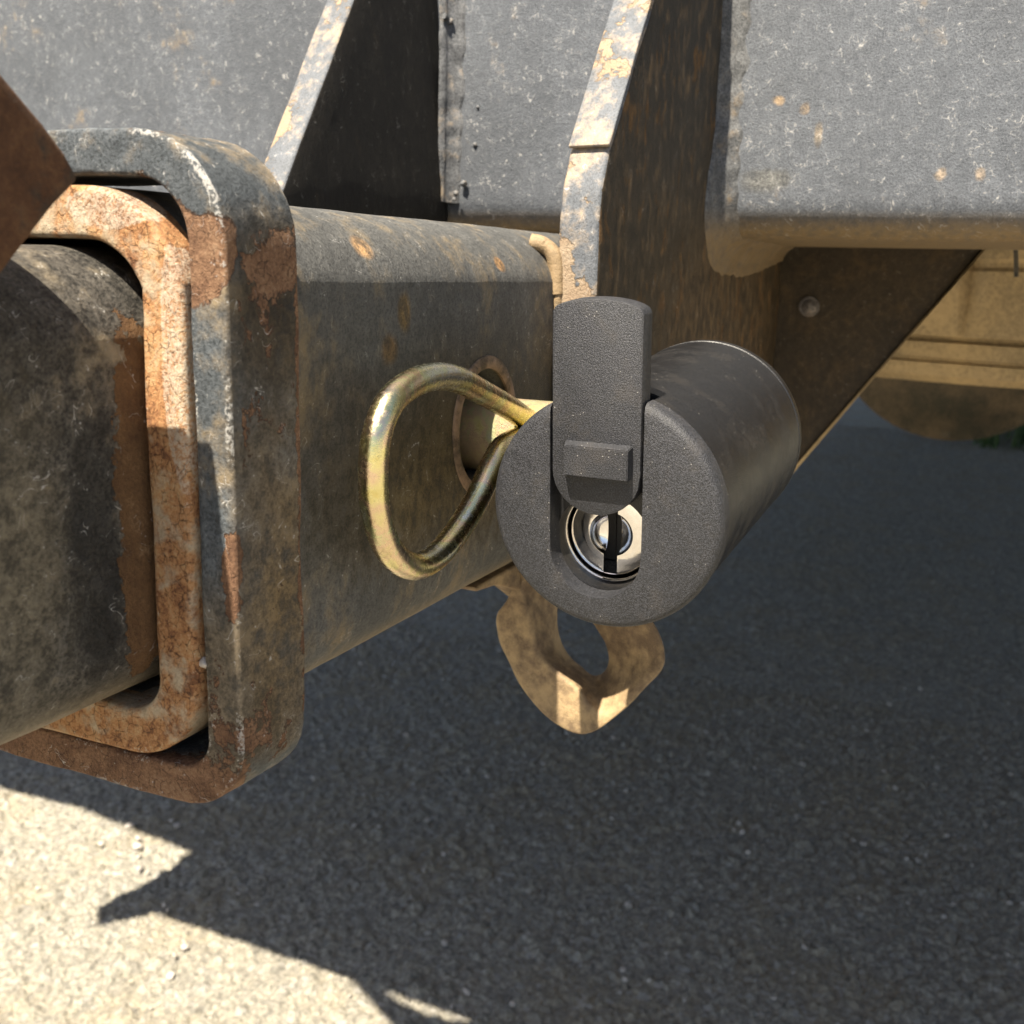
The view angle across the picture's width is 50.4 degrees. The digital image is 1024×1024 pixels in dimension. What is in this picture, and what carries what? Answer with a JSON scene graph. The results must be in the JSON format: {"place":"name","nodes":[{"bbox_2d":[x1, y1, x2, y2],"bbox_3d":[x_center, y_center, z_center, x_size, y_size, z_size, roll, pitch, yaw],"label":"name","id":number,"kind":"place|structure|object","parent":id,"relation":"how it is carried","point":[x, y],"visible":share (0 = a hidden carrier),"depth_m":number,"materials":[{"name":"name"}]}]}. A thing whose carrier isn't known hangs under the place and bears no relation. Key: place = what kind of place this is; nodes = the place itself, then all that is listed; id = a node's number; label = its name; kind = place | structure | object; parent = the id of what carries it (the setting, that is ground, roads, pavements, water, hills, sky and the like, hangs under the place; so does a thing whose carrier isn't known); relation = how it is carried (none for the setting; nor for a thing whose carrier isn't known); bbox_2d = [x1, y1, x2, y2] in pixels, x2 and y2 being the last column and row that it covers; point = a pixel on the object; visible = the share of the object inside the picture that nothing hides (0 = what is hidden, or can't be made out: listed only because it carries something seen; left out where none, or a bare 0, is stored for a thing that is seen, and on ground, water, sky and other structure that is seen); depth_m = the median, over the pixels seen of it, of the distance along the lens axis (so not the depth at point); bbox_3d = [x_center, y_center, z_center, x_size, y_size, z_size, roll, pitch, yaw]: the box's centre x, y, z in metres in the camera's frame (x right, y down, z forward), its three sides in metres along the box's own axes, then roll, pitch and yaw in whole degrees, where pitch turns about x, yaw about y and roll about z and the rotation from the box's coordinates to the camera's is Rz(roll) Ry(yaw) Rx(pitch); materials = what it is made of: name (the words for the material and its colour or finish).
{"place":"outdoors","nodes":[
{"label":"outdoors","id":0,"kind":"place"},
{"bbox_2d":[0,0,1023,803],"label":"trailer hitch","id":1,"kind":"object","parent":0,"point":[316,224],"visible":0.77,"depth_m":0.22,"materials":[{"name":"paint"}]},
{"bbox_2d":[200,656,206,668],"bbox_3d":[-0.034,0.017,0.121,0.002,0.001,0.002,7,14,24],"label":"pebble","id":2,"kind":"object","parent":1,"relation":"on","point":[203,662],"visible":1,"depth_m":0.12,"materials":[{"name":"stone"}]},
{"bbox_2d":[0,73,467,746],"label":"ball mount","id":3,"kind":"object","parent":1,"relation":"attached to","point":[78,625],"visible":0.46,"depth_m":0.11,"materials":[{"name":"paint"}]},
{"bbox_2d":[358,362,552,579],"bbox_3d":[-0.032,-0.011,0.172,0.089,0.029,0.062,7,14,24],"label":"hitch pin","id":4,"kind":"object","parent":1,"relation":"attached to","point":[494,419],"visible":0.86,"depth_m":0.15,"materials":[{"name":"metal"}]},
{"bbox_2d":[495,296,800,626],"bbox_3d":[0.022,-0.012,0.162,0.032,0.044,0.053,7,19,24],"label":"hitch lock","id":5,"kind":"object","parent":4,"relation":"attached to","point":[637,483],"visible":1,"depth_m":0.14,"materials":[{"name":"black metal"}]},
{"bbox_2d":[0,614,1023,1023],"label":"gravel","id":6,"kind":"structure","parent":0,"point":[882,951],"depth_m":0.88,"materials":[{"name":"grey gravel"}]},
{"bbox_2d":[125,822,134,827],"bbox_3d":[-0.324,0.266,0.923,0.008,0.006,0.008,7,14,24],"label":"pebble","id":7,"kind":"object","parent":6,"relation":"on","point":[129,824],"visible":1,"depth_m":0.92,"materials":[{"name":"stone"}]},
{"bbox_2d":[133,842,142,850],"bbox_3d":[-0.306,0.273,0.890,0.009,0.006,0.009,7,14,24],"label":"pebble","id":8,"kind":"object","parent":6,"relation":"on","point":[137,846],"visible":1,"depth_m":0.89,"materials":[{"name":"stone"}]},
{"bbox_2d":[404,424,1023,733],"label":"gravel","id":9,"kind":"structure","parent":0,"point":[852,532],"depth_m":1.66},
{"bbox_2d":[480,397,1021,832],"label":"ground","id":10,"kind":"structure","parent":0,"point":[859,412],"depth_m":3.75,"materials":[{"name":"grey asphalt"}]},
{"bbox_2d":[859,377,1023,440],"bbox_3d":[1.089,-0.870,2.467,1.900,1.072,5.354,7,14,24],"label":"tyre","id":11,"kind":"object","parent":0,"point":[947,411],"visible":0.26,"depth_m":1.33,"materials":[{"name":"black rubber"}]},
{"bbox_2d":[876,249,1023,388],"bbox_3d":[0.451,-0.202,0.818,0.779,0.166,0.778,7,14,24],"label":"pickup truck","id":12,"kind":"object","parent":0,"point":[969,329],"visible":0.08,"depth_m":0.53,"materials":[{"name":"beige metal"}]},
{"bbox_2d":[1013,250,1018,276],"bbox_3d":[0.160,-0.096,0.342,0.004,0.044,0.002,7,14,24],"label":"cable","id":13,"kind":"object","parent":12,"relation":"hanging from","point":[1016,264],"visible":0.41,"depth_m":0.34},
{"bbox_2d":[973,425,1023,451],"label":"grass","id":14,"kind":"structure","parent":0,"point":[994,441],"depth_m":3.18,"materials":[{"name":"green plant"}]}
]}

